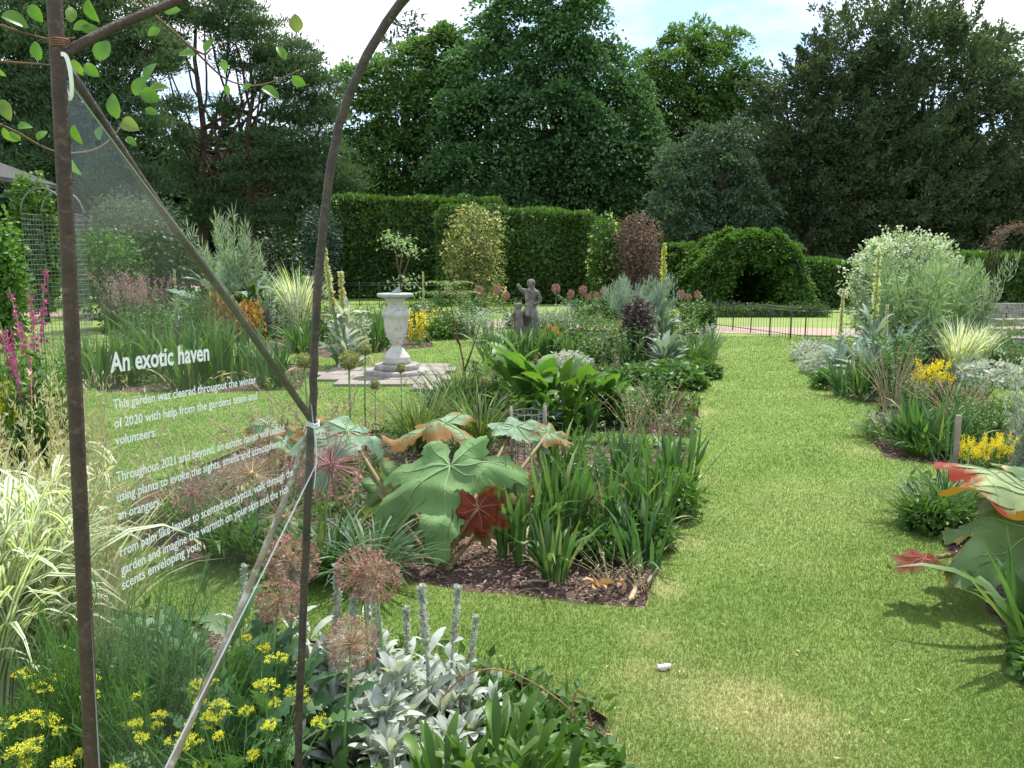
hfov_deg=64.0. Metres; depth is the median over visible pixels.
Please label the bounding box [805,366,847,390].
leafy plant
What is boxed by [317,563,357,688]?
silver flower spike
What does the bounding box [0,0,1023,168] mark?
sky
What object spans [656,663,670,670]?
pale stone
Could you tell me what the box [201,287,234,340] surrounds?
orange leaved shrub
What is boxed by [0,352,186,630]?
seed grass
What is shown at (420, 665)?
lambs ear
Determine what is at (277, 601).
dry allium
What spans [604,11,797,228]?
ash tree
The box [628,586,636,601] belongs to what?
stick
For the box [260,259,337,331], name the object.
striped grass
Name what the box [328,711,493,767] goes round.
lambs ear
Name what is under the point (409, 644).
silver flower spike
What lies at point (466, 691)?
lambs ear
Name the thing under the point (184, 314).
leafy perennial
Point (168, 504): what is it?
grass clump
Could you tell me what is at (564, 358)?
silver plant
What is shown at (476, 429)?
grass clump
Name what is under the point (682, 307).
leafy perennial
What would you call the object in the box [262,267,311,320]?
leafy perennial
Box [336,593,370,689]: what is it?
silver flower spike
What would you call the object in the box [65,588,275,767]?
feathery herb
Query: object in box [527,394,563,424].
silver jagged plant
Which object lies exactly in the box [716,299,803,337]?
railings
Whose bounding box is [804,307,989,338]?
railings
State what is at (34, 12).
climbing plant
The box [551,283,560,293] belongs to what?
allium
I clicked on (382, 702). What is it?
lambs ear
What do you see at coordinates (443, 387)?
grass clump
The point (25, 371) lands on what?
leafy perennial
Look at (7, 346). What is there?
foxglove
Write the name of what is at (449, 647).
silver flower spike
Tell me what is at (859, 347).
silver leaved plant
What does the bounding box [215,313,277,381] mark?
iris clump
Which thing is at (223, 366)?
iris clump
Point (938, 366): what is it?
yellow flowers
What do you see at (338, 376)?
paving
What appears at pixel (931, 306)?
feathery shrub
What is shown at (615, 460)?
iris clump
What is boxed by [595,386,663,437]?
dried plant
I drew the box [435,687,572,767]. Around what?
lance leaved plant
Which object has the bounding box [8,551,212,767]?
feathery herb
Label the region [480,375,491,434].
green allium
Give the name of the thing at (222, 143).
woodland
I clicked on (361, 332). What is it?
silver plant
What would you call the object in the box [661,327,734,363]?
grass clump
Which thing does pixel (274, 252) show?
garden shrub
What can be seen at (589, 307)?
leafy perennial
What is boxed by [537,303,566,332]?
silver plant
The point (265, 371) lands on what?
iris clump
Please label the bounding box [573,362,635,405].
leaved plant
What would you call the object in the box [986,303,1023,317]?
stone wall
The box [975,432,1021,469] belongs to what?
yellow flowers
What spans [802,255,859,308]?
hedge
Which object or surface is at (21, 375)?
leafy perennial
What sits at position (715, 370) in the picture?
leafy plant
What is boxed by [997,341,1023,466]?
silver shrub
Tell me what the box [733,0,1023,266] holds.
yew tree
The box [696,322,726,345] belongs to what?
silver plant
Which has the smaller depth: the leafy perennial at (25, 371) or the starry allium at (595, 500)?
the starry allium at (595, 500)
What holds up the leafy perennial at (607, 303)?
on the ground at (533, 590)
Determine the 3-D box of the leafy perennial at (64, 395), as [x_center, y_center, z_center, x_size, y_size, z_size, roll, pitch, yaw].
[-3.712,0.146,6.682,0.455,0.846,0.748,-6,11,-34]
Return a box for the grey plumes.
[602,272,679,360]
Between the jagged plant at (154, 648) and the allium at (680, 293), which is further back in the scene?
the allium at (680, 293)
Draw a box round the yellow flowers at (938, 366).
[910,357,956,406]
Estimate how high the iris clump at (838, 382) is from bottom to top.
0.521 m
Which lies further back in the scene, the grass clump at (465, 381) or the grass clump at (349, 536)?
the grass clump at (465, 381)
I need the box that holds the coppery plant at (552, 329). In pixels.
[542,324,561,342]
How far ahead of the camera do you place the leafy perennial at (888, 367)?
9.12 m
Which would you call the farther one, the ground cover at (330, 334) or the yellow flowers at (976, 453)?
the ground cover at (330, 334)
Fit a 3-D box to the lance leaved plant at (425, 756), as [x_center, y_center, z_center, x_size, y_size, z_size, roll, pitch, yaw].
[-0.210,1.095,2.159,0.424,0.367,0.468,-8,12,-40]
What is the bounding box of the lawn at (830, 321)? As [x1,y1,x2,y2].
[0,271,1023,767]
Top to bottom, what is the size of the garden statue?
1.230 m
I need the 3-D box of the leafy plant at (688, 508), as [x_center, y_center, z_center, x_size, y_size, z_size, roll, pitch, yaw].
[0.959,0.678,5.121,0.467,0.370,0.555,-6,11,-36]
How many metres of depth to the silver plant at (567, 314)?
16.40 m
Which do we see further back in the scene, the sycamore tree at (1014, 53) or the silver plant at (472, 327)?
the sycamore tree at (1014, 53)
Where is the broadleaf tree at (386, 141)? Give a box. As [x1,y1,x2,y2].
[317,19,495,213]
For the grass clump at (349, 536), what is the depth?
4.10 m
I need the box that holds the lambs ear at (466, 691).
[405,655,512,760]
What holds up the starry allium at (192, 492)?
on the ground at (533, 590)
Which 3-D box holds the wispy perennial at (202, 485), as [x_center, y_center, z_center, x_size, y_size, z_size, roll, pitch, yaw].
[-1.991,0.598,4.762,1.209,0.548,1.178,-2,9,-14]
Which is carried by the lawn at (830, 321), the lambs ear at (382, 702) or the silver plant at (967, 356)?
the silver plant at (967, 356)
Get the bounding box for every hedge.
[329,192,508,298]
[432,201,596,303]
[643,241,684,302]
[683,300,832,317]
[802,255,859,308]
[946,248,1023,304]
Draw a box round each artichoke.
[166,251,284,323]
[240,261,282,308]
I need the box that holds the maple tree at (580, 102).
[412,0,695,246]
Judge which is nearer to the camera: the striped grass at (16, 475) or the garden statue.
the striped grass at (16, 475)
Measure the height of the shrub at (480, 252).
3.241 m
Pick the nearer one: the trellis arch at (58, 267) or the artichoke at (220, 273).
the trellis arch at (58, 267)
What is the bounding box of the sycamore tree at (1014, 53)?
[930,19,1023,159]
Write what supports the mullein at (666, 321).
on the ground at (533, 590)
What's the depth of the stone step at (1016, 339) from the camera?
14.66 m
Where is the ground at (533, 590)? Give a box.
[7,310,1023,765]
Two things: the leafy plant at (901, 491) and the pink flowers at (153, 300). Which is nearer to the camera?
the leafy plant at (901, 491)
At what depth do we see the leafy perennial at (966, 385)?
8.82 m
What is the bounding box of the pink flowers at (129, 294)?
[88,264,147,338]
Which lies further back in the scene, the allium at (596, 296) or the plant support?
the allium at (596, 296)
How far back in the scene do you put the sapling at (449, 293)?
8.31 m
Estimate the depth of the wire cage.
6.35 m
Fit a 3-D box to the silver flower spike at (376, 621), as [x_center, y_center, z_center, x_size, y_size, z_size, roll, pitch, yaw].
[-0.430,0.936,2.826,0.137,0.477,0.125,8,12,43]
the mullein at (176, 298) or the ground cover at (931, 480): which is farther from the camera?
the mullein at (176, 298)
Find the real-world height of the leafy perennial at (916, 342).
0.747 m
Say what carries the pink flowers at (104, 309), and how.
on the ground at (533, 590)
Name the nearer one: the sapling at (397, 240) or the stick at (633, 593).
the stick at (633, 593)
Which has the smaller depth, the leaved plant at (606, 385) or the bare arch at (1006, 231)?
the leaved plant at (606, 385)
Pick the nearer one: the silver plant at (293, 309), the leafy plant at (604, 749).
the leafy plant at (604, 749)
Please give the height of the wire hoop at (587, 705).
0.300 m
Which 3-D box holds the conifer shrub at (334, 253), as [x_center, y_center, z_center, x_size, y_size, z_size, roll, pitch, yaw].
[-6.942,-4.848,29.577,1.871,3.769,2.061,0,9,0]
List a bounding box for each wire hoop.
[439,668,576,722]
[570,689,592,729]
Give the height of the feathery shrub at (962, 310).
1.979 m
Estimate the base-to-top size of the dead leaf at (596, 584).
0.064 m
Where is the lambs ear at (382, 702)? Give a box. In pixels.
[241,648,485,767]
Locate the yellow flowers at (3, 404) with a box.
[0,374,16,465]
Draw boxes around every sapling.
[376,229,427,292]
[412,280,505,385]
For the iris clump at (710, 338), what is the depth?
12.90 m
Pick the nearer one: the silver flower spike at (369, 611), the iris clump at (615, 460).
the silver flower spike at (369, 611)
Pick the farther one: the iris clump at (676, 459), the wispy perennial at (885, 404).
the wispy perennial at (885, 404)
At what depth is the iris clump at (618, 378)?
8.31 m
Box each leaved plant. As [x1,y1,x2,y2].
[148,491,301,564]
[229,498,401,592]
[371,709,512,767]
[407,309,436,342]
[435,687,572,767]
[460,348,538,391]
[471,333,560,402]
[481,377,562,426]
[483,713,608,767]
[508,355,615,431]
[541,393,594,433]
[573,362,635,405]
[630,328,689,362]
[642,309,681,343]
[817,343,853,369]
[833,343,892,376]
[896,523,1023,645]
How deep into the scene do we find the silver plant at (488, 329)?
15.19 m
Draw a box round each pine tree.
[0,0,196,299]
[126,0,375,294]
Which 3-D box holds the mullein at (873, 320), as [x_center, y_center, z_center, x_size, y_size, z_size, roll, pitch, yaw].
[4.498,-0.822,10.151,0.470,1.684,0.543,-8,12,-40]
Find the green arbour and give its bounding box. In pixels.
[659,225,820,308]
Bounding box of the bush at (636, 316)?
[618,295,656,362]
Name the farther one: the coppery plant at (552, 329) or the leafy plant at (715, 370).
the coppery plant at (552, 329)
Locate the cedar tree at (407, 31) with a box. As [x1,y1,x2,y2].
[372,7,434,163]
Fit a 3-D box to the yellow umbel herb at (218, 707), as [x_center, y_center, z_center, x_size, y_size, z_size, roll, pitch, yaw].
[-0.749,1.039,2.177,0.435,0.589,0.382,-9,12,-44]
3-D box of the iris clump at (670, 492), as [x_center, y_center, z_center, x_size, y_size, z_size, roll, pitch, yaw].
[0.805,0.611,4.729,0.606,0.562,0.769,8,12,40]
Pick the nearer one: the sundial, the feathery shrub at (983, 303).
the sundial
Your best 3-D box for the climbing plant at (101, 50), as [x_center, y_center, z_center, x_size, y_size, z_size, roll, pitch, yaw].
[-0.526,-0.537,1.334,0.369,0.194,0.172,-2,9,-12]
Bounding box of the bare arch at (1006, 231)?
[980,220,1023,312]
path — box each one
[18,311,1022,336]
[58,283,861,295]
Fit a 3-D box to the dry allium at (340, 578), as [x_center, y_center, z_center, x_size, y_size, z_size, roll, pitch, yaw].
[-0.487,0.860,2.705,0.182,0.691,0.186,-8,12,-40]
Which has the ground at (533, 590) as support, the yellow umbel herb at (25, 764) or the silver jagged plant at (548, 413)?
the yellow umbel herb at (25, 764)
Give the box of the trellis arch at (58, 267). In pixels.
[20,187,94,366]
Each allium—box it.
[134,480,168,545]
[166,468,217,559]
[212,439,286,546]
[253,576,299,689]
[258,496,303,568]
[263,532,321,726]
[290,425,367,551]
[296,352,309,407]
[323,614,379,749]
[333,545,389,674]
[338,350,358,482]
[350,552,402,673]
[358,342,372,453]
[370,380,380,436]
[396,362,405,456]
[475,285,482,309]
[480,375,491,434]
[493,283,501,293]
[502,291,509,299]
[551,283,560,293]
[567,289,574,298]
[578,285,586,313]
[582,482,605,515]
[584,294,591,300]
[593,291,599,299]
[678,289,684,309]
[685,293,691,309]
[694,290,700,307]
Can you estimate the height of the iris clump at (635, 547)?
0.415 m
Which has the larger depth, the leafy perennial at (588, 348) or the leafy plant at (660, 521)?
the leafy perennial at (588, 348)
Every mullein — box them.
[169,269,182,326]
[322,249,370,367]
[417,271,428,321]
[648,243,680,353]
[827,289,854,366]
[851,249,892,362]
[874,304,892,376]
[998,314,1006,348]
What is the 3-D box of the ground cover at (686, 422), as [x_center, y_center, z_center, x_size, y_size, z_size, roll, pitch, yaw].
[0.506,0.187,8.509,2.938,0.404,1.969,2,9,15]
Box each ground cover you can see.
[0,583,626,767]
[91,346,308,392]
[98,304,332,340]
[113,418,688,572]
[261,305,434,352]
[427,378,704,435]
[488,307,719,384]
[801,334,986,402]
[849,313,1023,374]
[859,388,1023,467]
[904,464,1022,516]
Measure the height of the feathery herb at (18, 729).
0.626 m
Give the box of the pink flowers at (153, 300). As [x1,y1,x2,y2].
[131,271,172,330]
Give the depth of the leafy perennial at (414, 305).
17.24 m
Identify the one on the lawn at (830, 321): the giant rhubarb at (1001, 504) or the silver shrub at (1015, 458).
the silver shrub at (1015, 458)
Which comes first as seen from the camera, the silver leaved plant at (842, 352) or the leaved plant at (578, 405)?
the leaved plant at (578, 405)
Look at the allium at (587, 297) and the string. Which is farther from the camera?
the allium at (587, 297)
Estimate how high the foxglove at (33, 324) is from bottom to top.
1.540 m
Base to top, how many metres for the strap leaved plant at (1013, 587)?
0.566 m
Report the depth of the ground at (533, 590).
4.60 m
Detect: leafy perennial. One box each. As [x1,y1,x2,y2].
[0,346,65,463]
[0,347,66,469]
[0,352,54,427]
[23,354,83,433]
[100,304,173,343]
[132,291,221,342]
[172,285,228,337]
[185,317,236,342]
[226,279,283,329]
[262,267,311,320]
[286,312,329,338]
[293,299,361,341]
[376,299,434,333]
[407,291,449,329]
[424,301,475,331]
[438,290,503,324]
[485,297,523,327]
[537,308,608,343]
[550,440,637,518]
[558,292,605,320]
[572,322,628,368]
[591,294,621,321]
[598,323,663,367]
[604,381,668,429]
[622,363,682,409]
[660,308,715,351]
[668,294,705,322]
[839,330,929,401]
[879,326,952,382]
[896,375,936,411]
[937,395,1000,445]
[954,387,1021,443]
[960,375,1005,404]
[983,335,1023,374]
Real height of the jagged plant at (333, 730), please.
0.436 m
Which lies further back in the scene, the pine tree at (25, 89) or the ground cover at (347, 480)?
the pine tree at (25, 89)
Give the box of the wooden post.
[952,415,961,463]
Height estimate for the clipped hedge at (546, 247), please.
3.515 m
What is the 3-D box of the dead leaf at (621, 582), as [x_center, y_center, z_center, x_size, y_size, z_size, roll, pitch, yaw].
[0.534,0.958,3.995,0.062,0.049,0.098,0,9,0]
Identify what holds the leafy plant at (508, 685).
on the ground at (533, 590)
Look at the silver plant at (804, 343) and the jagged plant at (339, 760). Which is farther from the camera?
the silver plant at (804, 343)
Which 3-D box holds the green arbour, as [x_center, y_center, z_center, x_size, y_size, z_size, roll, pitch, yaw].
[7.009,-3.428,25.156,4.580,2.860,4.548,0,9,0]
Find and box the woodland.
[0,111,1023,281]
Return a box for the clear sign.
[67,80,317,767]
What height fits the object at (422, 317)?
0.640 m
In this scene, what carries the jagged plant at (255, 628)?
on the ground at (533, 590)
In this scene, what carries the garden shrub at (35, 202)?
on the ground at (533, 590)
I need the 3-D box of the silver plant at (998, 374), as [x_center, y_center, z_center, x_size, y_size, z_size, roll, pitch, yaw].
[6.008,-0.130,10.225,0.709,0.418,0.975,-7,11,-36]
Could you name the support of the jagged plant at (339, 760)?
on the ground at (533, 590)
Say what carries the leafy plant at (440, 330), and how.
on the ground at (533, 590)
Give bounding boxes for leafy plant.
[15,430,89,470]
[410,314,472,341]
[455,674,521,710]
[463,690,590,766]
[496,740,613,767]
[548,719,640,767]
[572,513,626,567]
[608,360,662,387]
[613,497,678,558]
[618,462,708,523]
[637,357,711,391]
[680,357,723,379]
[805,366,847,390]
[893,495,978,542]
[1003,637,1023,683]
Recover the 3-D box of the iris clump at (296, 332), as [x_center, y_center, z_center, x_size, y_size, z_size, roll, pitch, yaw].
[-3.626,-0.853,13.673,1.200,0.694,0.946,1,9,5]
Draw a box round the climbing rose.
[585,208,624,309]
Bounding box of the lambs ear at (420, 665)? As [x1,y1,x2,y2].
[303,621,511,764]
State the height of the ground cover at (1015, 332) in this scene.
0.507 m
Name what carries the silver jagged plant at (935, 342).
on the ground at (533, 590)
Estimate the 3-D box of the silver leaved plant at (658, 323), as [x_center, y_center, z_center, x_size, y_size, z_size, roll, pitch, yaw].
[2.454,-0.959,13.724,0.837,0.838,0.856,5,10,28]
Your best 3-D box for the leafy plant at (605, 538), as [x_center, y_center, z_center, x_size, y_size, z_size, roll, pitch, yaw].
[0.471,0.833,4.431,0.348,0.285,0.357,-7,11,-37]
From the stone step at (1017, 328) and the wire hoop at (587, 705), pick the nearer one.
the wire hoop at (587, 705)
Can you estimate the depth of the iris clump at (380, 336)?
13.89 m
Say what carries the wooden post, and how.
on the ground at (533, 590)
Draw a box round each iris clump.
[47,332,98,381]
[52,320,139,389]
[80,314,162,385]
[108,316,188,381]
[143,306,234,390]
[166,300,255,386]
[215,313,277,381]
[230,330,306,389]
[269,318,328,353]
[353,301,387,351]
[362,305,406,346]
[417,373,504,426]
[459,325,535,363]
[474,455,579,564]
[482,322,544,362]
[498,508,603,583]
[513,411,602,496]
[515,439,614,548]
[520,321,570,361]
[544,327,610,360]
[548,438,675,531]
[571,393,607,432]
[584,417,665,482]
[594,361,634,395]
[600,485,695,572]
[601,436,705,525]
[612,415,727,488]
[678,326,736,359]
[813,353,879,398]
[841,351,886,401]
[865,385,976,450]
[866,393,941,449]
[872,446,1020,512]
[894,399,1012,460]
[928,371,980,410]
[977,331,1021,371]
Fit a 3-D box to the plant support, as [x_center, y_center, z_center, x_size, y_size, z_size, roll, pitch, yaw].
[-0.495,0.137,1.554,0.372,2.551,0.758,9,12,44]
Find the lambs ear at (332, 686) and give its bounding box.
[249,632,434,767]
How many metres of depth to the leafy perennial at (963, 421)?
6.74 m
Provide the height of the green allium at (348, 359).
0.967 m
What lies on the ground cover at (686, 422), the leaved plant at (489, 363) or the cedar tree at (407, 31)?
the leaved plant at (489, 363)
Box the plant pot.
[599,393,624,419]
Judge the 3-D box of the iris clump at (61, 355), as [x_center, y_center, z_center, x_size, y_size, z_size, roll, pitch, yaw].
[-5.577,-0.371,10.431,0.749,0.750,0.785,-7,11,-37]
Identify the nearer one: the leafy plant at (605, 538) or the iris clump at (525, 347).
the leafy plant at (605, 538)
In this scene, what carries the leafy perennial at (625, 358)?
on the ground at (533, 590)
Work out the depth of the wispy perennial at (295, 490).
5.25 m
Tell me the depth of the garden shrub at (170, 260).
18.40 m
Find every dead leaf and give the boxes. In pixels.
[583,572,615,588]
[616,575,626,588]
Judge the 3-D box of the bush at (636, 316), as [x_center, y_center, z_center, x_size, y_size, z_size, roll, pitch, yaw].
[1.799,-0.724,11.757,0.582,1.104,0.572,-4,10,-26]
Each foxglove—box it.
[0,322,22,437]
[7,264,56,437]
[11,353,38,474]
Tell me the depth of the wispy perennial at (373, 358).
11.36 m
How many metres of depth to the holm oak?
34.45 m
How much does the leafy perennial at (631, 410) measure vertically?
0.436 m
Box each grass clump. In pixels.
[93,453,232,528]
[163,471,337,565]
[246,504,404,582]
[292,505,464,586]
[347,376,473,451]
[377,354,508,414]
[417,349,502,407]
[421,380,532,448]
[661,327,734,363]
[834,407,897,439]
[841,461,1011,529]
[873,426,962,456]
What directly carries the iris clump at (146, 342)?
on the ground at (533, 590)
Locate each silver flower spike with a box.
[215,563,248,646]
[275,563,316,670]
[285,560,332,692]
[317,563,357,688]
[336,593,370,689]
[357,566,374,652]
[370,590,396,658]
[396,604,420,688]
[411,583,455,717]
[430,583,464,718]
[447,613,479,713]
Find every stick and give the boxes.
[519,579,547,585]
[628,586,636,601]
[647,567,656,583]
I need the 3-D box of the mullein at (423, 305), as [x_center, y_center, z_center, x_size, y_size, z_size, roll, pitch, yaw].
[-1.810,-1.637,16.622,0.267,1.291,0.326,0,9,1]
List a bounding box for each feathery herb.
[0,594,153,767]
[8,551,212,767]
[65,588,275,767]
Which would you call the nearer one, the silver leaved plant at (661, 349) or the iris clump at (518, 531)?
the iris clump at (518, 531)
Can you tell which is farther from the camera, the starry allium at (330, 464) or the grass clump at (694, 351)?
the grass clump at (694, 351)
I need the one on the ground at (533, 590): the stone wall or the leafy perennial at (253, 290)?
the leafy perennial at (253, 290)
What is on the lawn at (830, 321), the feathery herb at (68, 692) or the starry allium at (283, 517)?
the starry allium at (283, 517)
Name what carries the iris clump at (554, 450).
on the ground at (533, 590)
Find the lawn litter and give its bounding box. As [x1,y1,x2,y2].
[128,390,1012,761]
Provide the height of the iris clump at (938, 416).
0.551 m
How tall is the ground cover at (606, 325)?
0.498 m
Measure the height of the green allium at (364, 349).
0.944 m
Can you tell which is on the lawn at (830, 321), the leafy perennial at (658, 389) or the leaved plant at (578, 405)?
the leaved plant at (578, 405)
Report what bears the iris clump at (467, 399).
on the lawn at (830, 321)
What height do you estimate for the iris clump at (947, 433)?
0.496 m
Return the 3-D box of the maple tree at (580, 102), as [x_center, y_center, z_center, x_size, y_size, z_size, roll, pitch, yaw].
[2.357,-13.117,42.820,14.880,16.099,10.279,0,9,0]
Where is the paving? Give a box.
[317,363,456,391]
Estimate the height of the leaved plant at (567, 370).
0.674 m
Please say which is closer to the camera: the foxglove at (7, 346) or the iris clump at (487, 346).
the foxglove at (7, 346)
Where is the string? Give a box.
[314,425,316,488]
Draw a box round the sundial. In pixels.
[366,286,428,376]
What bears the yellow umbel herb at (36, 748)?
on the ground at (533, 590)
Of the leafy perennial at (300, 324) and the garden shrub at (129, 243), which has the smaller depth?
the leafy perennial at (300, 324)
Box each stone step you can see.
[987,327,1023,335]
[987,336,1023,345]
[989,318,1023,325]
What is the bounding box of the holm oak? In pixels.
[638,115,800,243]
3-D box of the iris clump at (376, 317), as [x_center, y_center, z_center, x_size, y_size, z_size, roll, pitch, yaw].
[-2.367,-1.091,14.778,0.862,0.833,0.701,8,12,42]
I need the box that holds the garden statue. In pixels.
[510,279,541,343]
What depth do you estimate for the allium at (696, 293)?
19.89 m
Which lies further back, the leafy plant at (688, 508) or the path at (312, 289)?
the path at (312, 289)
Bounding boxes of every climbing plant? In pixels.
[0,0,139,174]
[71,0,305,114]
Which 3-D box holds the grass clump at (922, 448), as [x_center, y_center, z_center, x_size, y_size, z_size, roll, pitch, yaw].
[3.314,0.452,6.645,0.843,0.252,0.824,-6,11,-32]
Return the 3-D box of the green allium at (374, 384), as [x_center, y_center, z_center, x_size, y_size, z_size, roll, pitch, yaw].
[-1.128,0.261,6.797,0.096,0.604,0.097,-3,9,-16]
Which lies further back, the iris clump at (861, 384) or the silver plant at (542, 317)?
the silver plant at (542, 317)
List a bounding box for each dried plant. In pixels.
[567,539,645,585]
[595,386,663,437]
[604,553,668,592]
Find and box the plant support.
[46,0,409,767]
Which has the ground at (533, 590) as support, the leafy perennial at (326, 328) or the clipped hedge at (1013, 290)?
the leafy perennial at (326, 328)
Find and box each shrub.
[0,204,37,350]
[6,170,61,321]
[57,227,160,331]
[74,185,202,307]
[100,225,164,309]
[107,216,213,323]
[183,201,267,307]
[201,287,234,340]
[226,298,267,337]
[248,224,312,292]
[292,197,344,299]
[436,202,515,311]
[609,209,663,300]
[835,225,967,341]
[859,243,984,368]
[906,255,989,363]
[937,250,1020,339]
[996,375,1023,473]
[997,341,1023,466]
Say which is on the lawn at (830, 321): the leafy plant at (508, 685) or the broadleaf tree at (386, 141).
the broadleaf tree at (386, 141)
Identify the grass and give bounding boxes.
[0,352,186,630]
[0,394,288,670]
[0,427,191,741]
[0,443,105,524]
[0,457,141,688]
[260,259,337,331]
[916,310,1008,374]
[957,318,1012,362]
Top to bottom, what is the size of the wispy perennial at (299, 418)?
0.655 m
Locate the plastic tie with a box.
[61,52,73,100]
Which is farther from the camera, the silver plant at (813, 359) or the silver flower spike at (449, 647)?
the silver plant at (813, 359)
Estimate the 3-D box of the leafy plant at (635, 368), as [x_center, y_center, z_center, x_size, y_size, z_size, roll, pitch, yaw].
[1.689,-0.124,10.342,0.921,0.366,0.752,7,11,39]
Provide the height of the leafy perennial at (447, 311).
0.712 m
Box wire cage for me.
[510,406,546,465]
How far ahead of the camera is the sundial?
10.89 m
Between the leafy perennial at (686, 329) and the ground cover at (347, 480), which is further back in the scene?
the leafy perennial at (686, 329)
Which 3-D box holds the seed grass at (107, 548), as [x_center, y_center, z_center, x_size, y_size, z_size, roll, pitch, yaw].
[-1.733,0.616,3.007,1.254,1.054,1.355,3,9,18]
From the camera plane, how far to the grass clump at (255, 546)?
4.29 m
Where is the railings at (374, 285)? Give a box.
[339,282,439,306]
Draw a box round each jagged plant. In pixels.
[96,609,226,691]
[113,584,310,736]
[114,673,315,767]
[171,638,378,767]
[302,744,370,767]
[319,328,358,365]
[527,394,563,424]
[820,334,868,364]
[854,316,942,364]
[903,312,978,364]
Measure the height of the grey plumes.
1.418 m
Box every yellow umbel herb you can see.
[0,666,101,767]
[16,719,136,767]
[79,634,281,767]
[109,697,331,767]
[132,642,317,767]
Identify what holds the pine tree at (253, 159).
on the lawn at (830, 321)
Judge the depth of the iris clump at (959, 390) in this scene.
8.53 m
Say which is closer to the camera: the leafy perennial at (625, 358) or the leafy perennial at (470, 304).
the leafy perennial at (625, 358)
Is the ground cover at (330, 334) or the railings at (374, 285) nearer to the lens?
the ground cover at (330, 334)
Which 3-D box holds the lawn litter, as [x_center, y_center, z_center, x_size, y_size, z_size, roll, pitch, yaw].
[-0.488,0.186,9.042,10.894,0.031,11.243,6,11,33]
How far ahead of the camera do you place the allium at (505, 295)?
19.88 m
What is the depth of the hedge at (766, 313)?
21.52 m
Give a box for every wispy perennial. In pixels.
[90,422,277,537]
[156,388,385,508]
[243,382,404,473]
[361,349,387,367]
[605,381,704,431]
[845,343,934,408]
[897,374,1010,426]
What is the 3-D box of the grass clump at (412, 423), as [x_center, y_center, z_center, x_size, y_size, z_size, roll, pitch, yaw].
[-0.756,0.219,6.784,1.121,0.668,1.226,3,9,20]
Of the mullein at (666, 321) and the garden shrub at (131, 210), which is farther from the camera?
the garden shrub at (131, 210)
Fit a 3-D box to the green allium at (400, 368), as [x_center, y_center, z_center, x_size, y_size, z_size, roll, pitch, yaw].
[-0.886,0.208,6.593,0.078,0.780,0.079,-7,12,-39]
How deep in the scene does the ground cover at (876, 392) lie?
9.96 m
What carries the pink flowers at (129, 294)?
on the ground at (533, 590)
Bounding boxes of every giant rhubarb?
[241,415,304,510]
[287,412,573,571]
[886,462,1023,615]
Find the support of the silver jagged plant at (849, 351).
on the ground at (533, 590)
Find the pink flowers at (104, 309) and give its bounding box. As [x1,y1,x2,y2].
[96,287,124,331]
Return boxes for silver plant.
[251,286,287,336]
[277,289,306,335]
[321,304,371,363]
[453,307,492,338]
[460,307,510,341]
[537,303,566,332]
[547,304,581,331]
[550,349,594,373]
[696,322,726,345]
[787,339,827,362]
[795,349,848,372]
[955,358,1023,387]
[957,350,989,377]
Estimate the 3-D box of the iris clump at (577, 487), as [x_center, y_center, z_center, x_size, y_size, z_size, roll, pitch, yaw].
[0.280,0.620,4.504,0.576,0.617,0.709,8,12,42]
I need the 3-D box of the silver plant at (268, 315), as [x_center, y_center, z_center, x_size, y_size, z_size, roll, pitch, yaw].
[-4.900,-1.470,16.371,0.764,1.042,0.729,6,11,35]
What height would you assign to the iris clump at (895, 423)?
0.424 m
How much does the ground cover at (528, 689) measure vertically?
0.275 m
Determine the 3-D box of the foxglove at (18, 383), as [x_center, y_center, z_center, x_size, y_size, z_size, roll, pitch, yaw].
[-3.531,0.217,5.974,0.139,0.925,0.103,-6,11,-34]
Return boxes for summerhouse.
[0,163,55,310]
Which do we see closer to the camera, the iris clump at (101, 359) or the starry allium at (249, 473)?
the starry allium at (249, 473)
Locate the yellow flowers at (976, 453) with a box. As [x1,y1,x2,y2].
[959,434,995,467]
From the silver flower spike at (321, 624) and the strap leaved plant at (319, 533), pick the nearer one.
the silver flower spike at (321, 624)
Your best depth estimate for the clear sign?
1.41 m

